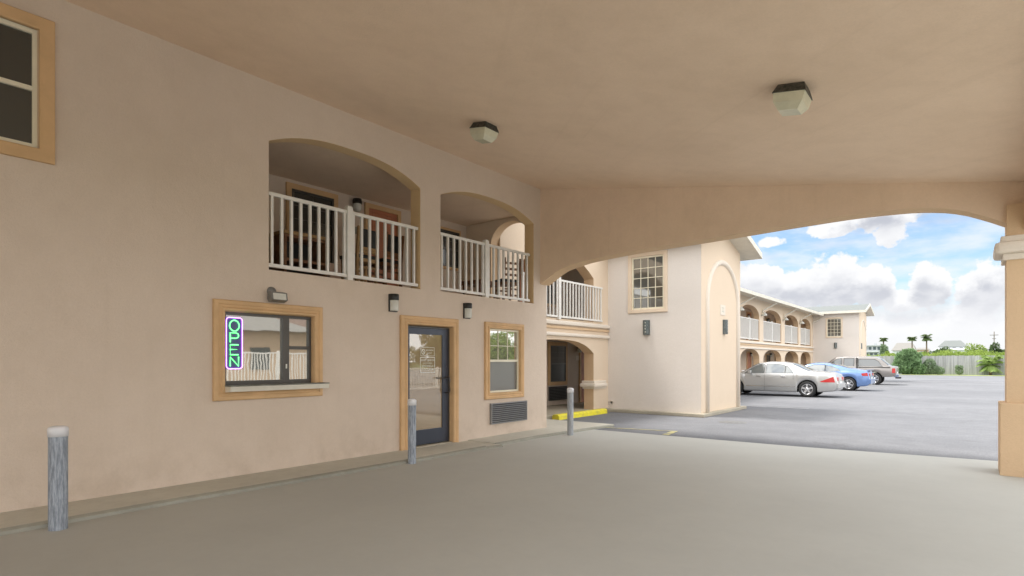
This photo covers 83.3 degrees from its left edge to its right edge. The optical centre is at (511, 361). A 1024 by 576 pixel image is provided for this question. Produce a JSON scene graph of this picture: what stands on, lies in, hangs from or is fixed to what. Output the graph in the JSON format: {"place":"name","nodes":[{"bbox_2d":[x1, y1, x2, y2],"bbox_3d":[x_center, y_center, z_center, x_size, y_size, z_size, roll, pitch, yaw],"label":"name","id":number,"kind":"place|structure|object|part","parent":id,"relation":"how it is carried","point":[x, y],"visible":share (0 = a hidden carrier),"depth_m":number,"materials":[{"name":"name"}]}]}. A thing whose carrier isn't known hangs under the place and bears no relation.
{"place":"outdoors","nodes":[
{"label":"outdoors","id":0,"kind":"place"},
{"bbox_2d":[269,237,270,269],"bbox_3d":[-3.740,-1.687,9.029,0.485,0.930,0.460,0,0,9],"label":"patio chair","id":1,"kind":"object","parent":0,"point":[269,253],"visible":0.02,"depth_m":9.20,"materials":[{"name":"brown wood"}]},
{"bbox_2d":[0,0,546,512],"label":"motel office block","id":2,"kind":"structure","parent":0,"point":[142,174],"depth_m":6.97,"materials":[{"name":"paint"}]},
{"bbox_2d":[0,2,54,164],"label":"window","id":3,"kind":"structure","parent":2,"relation":"in","point":[18,28],"depth_m":5.66,"materials":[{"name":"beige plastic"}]},
{"bbox_2d":[225,317,242,368],"bbox_3d":[-3.494,-0.225,7.246,0.024,0.650,0.210,0,0,39],"label":"neon sign","id":4,"kind":"object","parent":2,"relation":"attached to","point":[233,342],"visible":1,"depth_m":7.25,"materials":[{"name":"purple"}]},
{"bbox_2d":[212,299,328,400],"bbox_3d":[-3.135,-0.135,7.570,0.290,1.250,1.505,0,0,39],"label":"drive up window","id":5,"kind":"structure","parent":2,"relation":"in","point":[283,343],"depth_m":7.62,"materials":[{"name":"brown metal"}]},
{"bbox_2d":[267,287,287,302],"bbox_3d":[-3.096,-0.878,7.593,0.152,0.206,0.220,0,0,39],"label":"floodlight","id":6,"kind":"object","parent":2,"relation":"attached to","point":[273,295],"visible":1,"depth_m":7.55,"materials":[{"name":"grey metal"}]},
{"bbox_2d":[269,229,326,276],"bbox_3d":[-3.167,-1.547,8.591,0.420,0.650,0.740,0,0,39],"label":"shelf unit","id":7,"kind":"object","parent":2,"relation":"on","point":[295,249],"visible":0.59,"depth_m":8.60,"materials":[{"name":"brown wood"}]},
{"bbox_2d":[286,181,337,262],"bbox_3d":[-3.642,-2.295,10.501,0.112,1.690,1.050,0,0,39],"label":"window","id":8,"kind":"structure","parent":2,"relation":"in","point":[292,189],"depth_m":10.48,"materials":[{"name":"brown wood"}]},
{"bbox_2d":[269,191,417,286],"bbox_3d":[-2.421,-1.758,8.654,0.096,1.115,2.660,0,0,39],"label":"balcony railing","id":9,"kind":"object","parent":2,"relation":"on","point":[348,242],"visible":0.9,"depth_m":8.55,"materials":[{"name":"white metal"}]},
{"bbox_2d":[352,198,361,211],"bbox_3d":[-2.997,-3.023,11.157,0.187,0.253,0.182,0,0,39],"label":"corridor lamp","id":10,"kind":"object","parent":2,"relation":"attached to","point":[357,204],"visible":0.98,"depth_m":11.09,"materials":[{"name":"white glass"}]},
{"bbox_2d":[340,225,379,283],"bbox_3d":[-2.492,-1.687,9.447,0.485,0.930,0.460,0,0,39],"label":"patio chair","id":11,"kind":"object","parent":2,"relation":"on","point":[365,249],"visible":0.45,"depth_m":9.31,"materials":[{"name":"brown wood"}]},
{"bbox_2d":[369,208,396,285],"bbox_3d":[-2.626,-2.136,11.741,0.090,1.828,0.735,0,0,39],"label":"door","id":12,"kind":"structure","parent":2,"relation":"in","point":[372,212],"depth_m":11.74,"materials":[{"name":"wood"}]},
{"bbox_2d":[367,232,403,286],"bbox_3d":[-2.170,-1.687,9.882,0.485,0.930,0.460,0,0,34],"label":"patio chair","id":13,"kind":"object","parent":2,"relation":"on","point":[389,253],"visible":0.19,"depth_m":9.81,"materials":[{"name":"brown wood"}]},
{"bbox_2d":[388,294,398,311],"bbox_3d":[-1.861,-0.925,9.160,0.123,0.280,0.165,0,0,39],"label":"wall lamp","id":14,"kind":"object","parent":2,"relation":"attached to","point":[393,303],"visible":1,"depth_m":9.12,"materials":[{"name":"black metal"}]},
{"bbox_2d":[408,328,449,444],"bbox_3d":[-1.410,0.430,9.852,0.152,1.970,0.961,0,0,39],"label":"door","id":15,"kind":"structure","parent":2,"relation":"in","point":[428,376],"depth_m":9.92,"materials":[{"name":"glass"}]},
{"bbox_2d":[441,226,460,270],"bbox_3d":[-1.552,-2.570,13.113,0.112,0.940,1.040,0,0,39],"label":"window","id":16,"kind":"structure","parent":2,"relation":"in","point":[443,229],"depth_m":13.26,"materials":[{"name":"black glass"}]},
{"bbox_2d":[463,303,471,318],"bbox_3d":[-0.790,-0.915,10.499,0.123,0.280,0.165,0,0,39],"label":"wall lamp","id":17,"kind":"object","parent":2,"relation":"attached to","point":[467,310],"visible":1,"depth_m":10.45,"materials":[{"name":"black metal"}]},
{"bbox_2d":[461,279,500,298],"bbox_3d":[-0.644,-1.432,11.977,0.530,0.420,0.660,0,0,39],"label":"table","id":18,"kind":"object","parent":2,"relation":"on","point":[474,284],"visible":0.45,"depth_m":11.81,"materials":[{"name":"brown wood"}]},
{"bbox_2d":[441,232,529,301],"bbox_3d":[-0.466,-1.762,11.098,0.096,1.125,2.650,0,0,39],"label":"balcony railing","id":19,"kind":"object","parent":2,"relation":"on","point":[485,267],"visible":0.88,"depth_m":11.00,"materials":[{"name":"white metal"}]},
{"bbox_2d":[484,322,523,399],"bbox_3d":[-0.156,-0.007,11.394,0.115,1.483,1.200,0,0,39],"label":"window","id":20,"kind":"structure","parent":2,"relation":"in","point":[503,342],"depth_m":11.41,"materials":[{"name":"glass"}]},
{"bbox_2d":[493,257,520,301],"bbox_3d":[-0.103,-1.687,12.243,0.460,0.930,0.485,0,0,-31],"label":"patio chair","id":21,"kind":"object","parent":2,"relation":"on","point":[515,280],"visible":0.4,"depth_m":12.13,"materials":[{"name":"brown wood"}]},
{"bbox_2d":[0,419,609,528],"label":"sidewalk","id":22,"kind":"structure","parent":0,"point":[27,516],"depth_m":7.09,"materials":[{"name":"concrete"}]},
{"bbox_2d":[327,263,340,278],"bbox_3d":[-2.831,-1.358,8.924,0.330,0.272,0.200,0,0,39],"label":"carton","id":23,"kind":"object","parent":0,"point":[331,267],"visible":0.22,"depth_m":8.79,"materials":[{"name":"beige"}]},
{"bbox_2d":[0,430,1023,575],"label":"driveway","id":24,"kind":"structure","parent":0,"point":[598,503],"depth_m":5.37,"materials":[{"name":"grey concrete"}]},
{"bbox_2d":[47,425,68,530],"bbox_3d":[-4.042,1.036,5.129,0.154,0.927,0.154,0,0,39],"label":"bollard","id":25,"kind":"object","parent":24,"relation":"on","point":[57,435],"visible":1,"depth_m":5.08,"materials":[{"name":"grey paint"}]},
{"bbox_2d":[0,424,613,535],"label":"kerb face","id":26,"kind":"object","parent":24,"relation":"on","point":[44,524],"visible":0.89,"depth_m":6.62},
{"bbox_2d":[407,399,415,463],"bbox_3d":[-1.462,1.024,8.418,0.130,0.952,0.130,0,0,39],"label":"bollard","id":27,"kind":"object","parent":24,"relation":"on","point":[411,431],"visible":1,"depth_m":8.37,"materials":[{"name":"grey metal"}]},
{"bbox_2d":[65,0,1023,477],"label":"drive through canopy","id":28,"kind":"object","parent":24,"relation":"on","point":[631,126],"visible":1,"depth_m":6.48,"materials":[{"name":"paint"}]},
{"bbox_2d":[470,121,498,143],"bbox_3d":[-0.396,-3.253,8.205,0.300,0.267,0.304,0,0,39],"label":"ceiling lamp","id":29,"kind":"object","parent":28,"relation":"attached to","point":[482,132],"visible":1,"depth_m":8.12,"materials":[{"name":"black metal"}]},
{"bbox_2d":[772,82,812,115],"bbox_3d":[2.737,-2.551,5.622,0.300,0.267,0.304,0,0,39],"label":"ceiling lamp","id":30,"kind":"object","parent":28,"relation":"attached to","point":[790,99],"visible":1,"depth_m":5.54,"materials":[{"name":"white metal"}]},
{"bbox_2d":[567,388,573,434],"bbox_3d":[1.181,1.019,11.657,0.134,0.962,0.134,0,0,39],"label":"bollard","id":31,"kind":"object","parent":24,"relation":"on","point":[570,391],"visible":1,"depth_m":11.60,"materials":[{"name":"grey metal"}]},
{"bbox_2d":[495,375,1004,460],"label":"parking lot","id":32,"kind":"structure","parent":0,"point":[952,416],"depth_m":14.54,"materials":[{"name":"grey asphalt"}]},
{"bbox_2d":[552,408,606,419],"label":"parking kerb block","id":33,"kind":"structure","parent":32,"relation":"on","point":[563,416],"depth_m":15.52,"materials":[{"name":"yellow paint"}]},
{"bbox_2d":[607,427,676,434],"bbox_3d":[2.749,1.492,12.400,1.640,0.001,0.760,0,0,39],"label":"yellow line","id":34,"kind":"object","parent":32,"relation":"on","point":[670,432],"visible":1,"depth_m":12.29,"materials":[{"name":"paint"}]},
{"bbox_2d":[547,402,746,418],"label":"kerb","id":35,"kind":"structure","parent":32,"relation":"on","point":[552,410],"depth_m":16.36,"materials":[{"name":"concrete"}]},
{"bbox_2d":[498,223,761,412],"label":"motel wing","id":36,"kind":"structure","parent":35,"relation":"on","point":[684,356],"depth_m":16.60,"materials":[{"name":"beige paint"}]},
{"bbox_2d":[520,259,524,301],"bbox_3d":[0.259,-2.115,16.986,0.042,1.909,0.870,0,0,39],"label":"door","id":37,"kind":"structure","parent":36,"relation":"in","point":[524,259],"depth_m":17.10,"materials":[{"name":"wood"}]},
{"bbox_2d":[547,281,555,307],"bbox_3d":[1.153,-2.400,18.095,0.112,1.400,1.100,0,0,39],"label":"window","id":38,"kind":"structure","parent":36,"relation":"in","point":[555,281],"depth_m":18.17,"materials":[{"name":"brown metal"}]},
{"bbox_2d":[548,342,567,385],"bbox_3d":[1.452,0.085,18.470,0.112,1.370,1.080,0,0,39],"label":"window","id":39,"kind":"structure","parent":36,"relation":"in","point":[557,351],"depth_m":18.44,"materials":[{"name":"black glass"}]},
{"bbox_2d":[522,272,602,321],"bbox_3d":[1.437,-1.663,15.435,0.096,1.125,3.900,0,0,39],"label":"balcony railing","id":40,"kind":"object","parent":36,"relation":"on","point":[558,298],"visible":0.56,"depth_m":15.71,"materials":[{"name":"white metal"}]},
{"bbox_2d":[581,352,583,401],"bbox_3d":[2.567,0.464,19.871,0.042,1.869,0.820,0,0,39],"label":"door","id":41,"kind":"structure","parent":36,"relation":"in","point":[582,354],"depth_m":19.63,"materials":[{"name":"wood"}]},
{"bbox_2d":[643,320,649,334],"bbox_3d":[3.820,-0.960,16.460,0.210,0.420,0.121,0,0,39],"label":"wall lantern","id":42,"kind":"object","parent":36,"relation":"attached to","point":[646,327],"depth_m":16.41,"materials":[{"name":"grey glass"}]},
{"bbox_2d":[628,250,667,313],"bbox_3d":[3.887,-2.248,16.496,1.204,1.725,0.101,0,0,39],"label":"window","id":43,"kind":"structure","parent":36,"relation":"in","point":[648,275],"depth_m":16.51,"materials":[{"name":"beige plastic"}]},
{"bbox_2d":[723,320,727,333],"bbox_3d":[6.271,-1.000,16.882,0.121,0.420,0.210,0,0,39],"label":"wall lantern","id":44,"kind":"object","parent":36,"relation":"attached to","point":[725,326],"depth_m":16.82,"materials":[{"name":"grey glass"}]},
{"bbox_2d":[718,421,746,423],"bbox_3d":[5.404,1.497,14.118,0.670,0.006,0.670,0,0,39],"label":"manhole cover","id":45,"kind":"object","parent":32,"relation":"on","point":[735,422],"visible":1,"depth_m":14.01,"materials":[{"name":"metal"}]},
{"bbox_2d":[740,361,844,396],"bbox_3d":[11.717,0.778,25.395,4.990,1.536,2.160,0,0,39],"label":"parked car","id":46,"kind":"object","parent":32,"relation":"on","point":[804,380],"visible":0.84,"depth_m":24.37,"materials":[{"name":"silver metal"}]},
{"bbox_3d":[10.643,0.322,25.262,0.820,0.385,0.165,0,0,39],"label":"window","id":47,"kind":"part","parent":46,"relation":"part of","materials":[{"name":"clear glass"}]},
{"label":"window","id":48,"kind":"part","parent":46,"relation":"part of","materials":[{"name":"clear glass"}]},
{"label":"window","id":49,"kind":"part","parent":46,"relation":"part of","materials":[{"name":"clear glass"}]},
{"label":"rear window","id":50,"kind":"part","parent":46,"relation":"part of","materials":[{"name":"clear glass"}]},
{"bbox_2d":[805,362,874,390],"bbox_3d":[16.426,0.803,30.529,4.670,1.466,1.850,0,0,39],"label":"parked car","id":51,"kind":"object","parent":32,"relation":"on","point":[855,378],"visible":0.52,"depth_m":29.03,"materials":[{"name":"blue paint"}]},
{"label":"window","id":52,"kind":"part","parent":51,"relation":"part of","materials":[{"name":"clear glass"}]},
{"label":"window","id":53,"kind":"part","parent":51,"relation":"part of","materials":[{"name":"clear glass"}]},
{"bbox_2d":[828,356,901,384],"bbox_3d":[22.212,0.620,37.810,5.550,1.900,2.240,0,0,39],"label":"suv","id":54,"kind":"object","parent":32,"relation":"on","point":[882,368],"visible":0.48,"depth_m":36.42,"materials":[{"name":"grey paint"}]},
{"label":"window","id":55,"kind":"part","parent":54,"relation":"part of","materials":[{"name":"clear glass"}]},
{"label":"window","id":56,"kind":"part","parent":54,"relation":"part of","materials":[{"name":"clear glass"}]},
{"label":"window","id":57,"kind":"part","parent":54,"relation":"part of","materials":[{"name":"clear glass"}]},
{"bbox_2d":[740,381,994,408],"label":"bay lines","id":58,"kind":"object","parent":32,"relation":"on","point":[854,394],"visible":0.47,"depth_m":27.34,"materials":[{"name":"grey paint"}]},
{"bbox_2d":[740,287,873,371],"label":"motel wing","id":59,"kind":"structure","parent":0,"point":[843,327],"depth_m":41.97,"materials":[{"name":"beige paint"}]},
{"bbox_2d":[747,353,750,368],"bbox_3d":[15.290,0.430,37.201,0.020,1.940,0.840,0,0,39],"label":"door","id":60,"kind":"structure","parent":59,"relation":"in","point":[748,354],"depth_m":37.13,"materials":[{"name":"wood"}]},
{"bbox_2d":[740,316,758,339],"bbox_3d":[12.978,-1.788,31.526,0.096,1.265,3.490,0,0,39],"label":"balcony railing","id":61,"kind":"object","parent":59,"relation":"on","point":[748,328],"visible":0.84,"depth_m":31.46,"materials":[{"name":"white metal"}]},
{"bbox_2d":[765,354,770,361],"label":"window","id":62,"kind":"structure","parent":59,"relation":"in","point":[767,356],"depth_m":40.53,"materials":[{"name":"black glass"}]},
{"bbox_2d":[763,321,780,341],"bbox_3d":[15.805,-1.788,35.059,0.096,1.265,4.040,0,0,39],"label":"balcony railing","id":63,"kind":"object","parent":59,"relation":"on","point":[771,331],"visible":0.98,"depth_m":34.98,"materials":[{"name":"white metal"}]},
{"bbox_2d":[785,325,797,343],"bbox_3d":[18.772,-1.788,38.769,0.096,1.265,3.740,0,0,39],"label":"balcony railing","id":64,"kind":"object","parent":59,"relation":"on","point":[791,334],"visible":1,"depth_m":38.70,"materials":[{"name":"white metal"}]},
{"bbox_2d":[801,328,809,344],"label":"balcony railing","id":65,"kind":"object","parent":59,"relation":"on","point":[805,336],"visible":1,"depth_m":41.94,"materials":[{"name":"white metal"}]},
{"bbox_2d":[826,317,842,337],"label":"window","id":66,"kind":"structure","parent":59,"relation":"in","point":[834,325],"depth_m":42.92,"materials":[{"name":"beige paint"}]},
{"bbox_2d":[740,213,1004,353],"label":"sky","id":67,"kind":"structure","parent":0,"point":[937,274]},
{"bbox_2d":[867,343,880,355],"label":"apartment block","id":68,"kind":"structure","parent":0,"point":[874,349],"depth_m":298.31,"materials":[{"name":"grey"}]},
{"bbox_2d":[879,344,888,354],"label":"tree","id":69,"kind":"object","parent":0,"point":[883,349],"visible":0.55,"depth_m":177.34,"materials":[{"name":"green plant"}]},
{"bbox_2d":[891,343,916,353],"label":"roofed house","id":70,"kind":"structure","parent":0,"point":[897,347],"depth_m":250.72,"materials":[{"name":"grey"}]},
{"bbox_2d":[907,336,916,347],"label":"tall palm","id":71,"kind":"object","parent":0,"point":[911,339],"visible":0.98,"depth_m":180.65,"materials":[{"name":"green plant"}]},
{"bbox_2d":[915,348,929,352],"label":"tan house","id":72,"kind":"structure","parent":0,"point":[921,349],"depth_m":245.29,"materials":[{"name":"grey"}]},
{"bbox_2d":[921,334,932,350],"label":"tall palm","id":73,"kind":"object","parent":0,"point":[926,338],"visible":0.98,"depth_m":178.31,"materials":[{"name":"green plant"}]},
{"bbox_2d":[923,350,939,355],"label":"tree","id":74,"kind":"object","parent":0,"point":[935,351],"visible":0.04,"depth_m":157.63,"materials":[{"name":"green plant"}]},
{"bbox_2d":[882,358,1002,374],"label":"earth bank","id":75,"kind":"structure","parent":0,"point":[964,368],"depth_m":65.11,"materials":[{"name":"green soil"}]},
{"bbox_2d":[867,349,1004,363],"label":"overgrown bank","id":76,"kind":"structure","parent":75,"relation":"on","point":[964,353],"depth_m":66.39,"materials":[{"name":"green plant"}]},
{"bbox_2d":[936,346,950,353],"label":"tree","id":77,"kind":"object","parent":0,"point":[943,348],"visible":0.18,"depth_m":160.22,"materials":[{"name":"green plant"}]},
{"bbox_2d":[934,348,967,352],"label":"annex","id":78,"kind":"object","parent":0,"point":[959,349],"visible":0.11,"depth_m":231.67,"materials":[{"name":"grey"}]},
{"bbox_2d":[938,340,966,347],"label":"white house","id":79,"kind":"structure","parent":0,"point":[956,344],"depth_m":239.27,"materials":[{"name":"white"}]},
{"bbox_2d":[902,374,1004,375],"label":"grass verge","id":80,"kind":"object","parent":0,"point":[960,375],"depth_m":59.17,"materials":[{"name":"green plant"}]},
{"bbox_2d":[891,348,926,374],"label":"shrub","id":81,"kind":"object","parent":80,"relation":"on","point":[907,361],"visible":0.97,"depth_m":63.07,"materials":[{"name":"green plant"}]},
{"bbox_2d":[922,358,944,374],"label":"shrub","id":82,"kind":"object","parent":80,"relation":"on","point":[935,370],"visible":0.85,"depth_m":62.31,"materials":[{"name":"green plant"}]},
{"bbox_2d":[870,355,1004,374],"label":"board fence","id":83,"kind":"object","parent":80,"relation":"on","point":[970,364],"visible":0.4,"depth_m":61.71,"materials":[{"name":"grey wood"}]},
{"bbox_2d":[955,364,963,374],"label":"shrub","id":84,"kind":"object","parent":80,"relation":"on","point":[958,367],"visible":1,"depth_m":61.06,"materials":[{"name":"green plant"}]},
{"bbox_2d":[976,355,1004,374],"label":"young palm","id":85,"kind":"object","parent":80,"relation":"on","point":[989,361],"visible":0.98,"depth_m":59.41,"materials":[{"name":"green plant"}]},
{"bbox_2d":[964,343,987,352],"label":"tree","id":86,"kind":"object","parent":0,"point":[973,347],"visible":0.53,"depth_m":202.45,"materials":[{"name":"green plant"}]},
{"bbox_2d":[988,342,1001,354],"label":"tree","id":87,"kind":"object","parent":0,"point":[995,346],"visible":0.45,"depth_m":153.00,"materials":[{"name":"green plant"}]}
]}

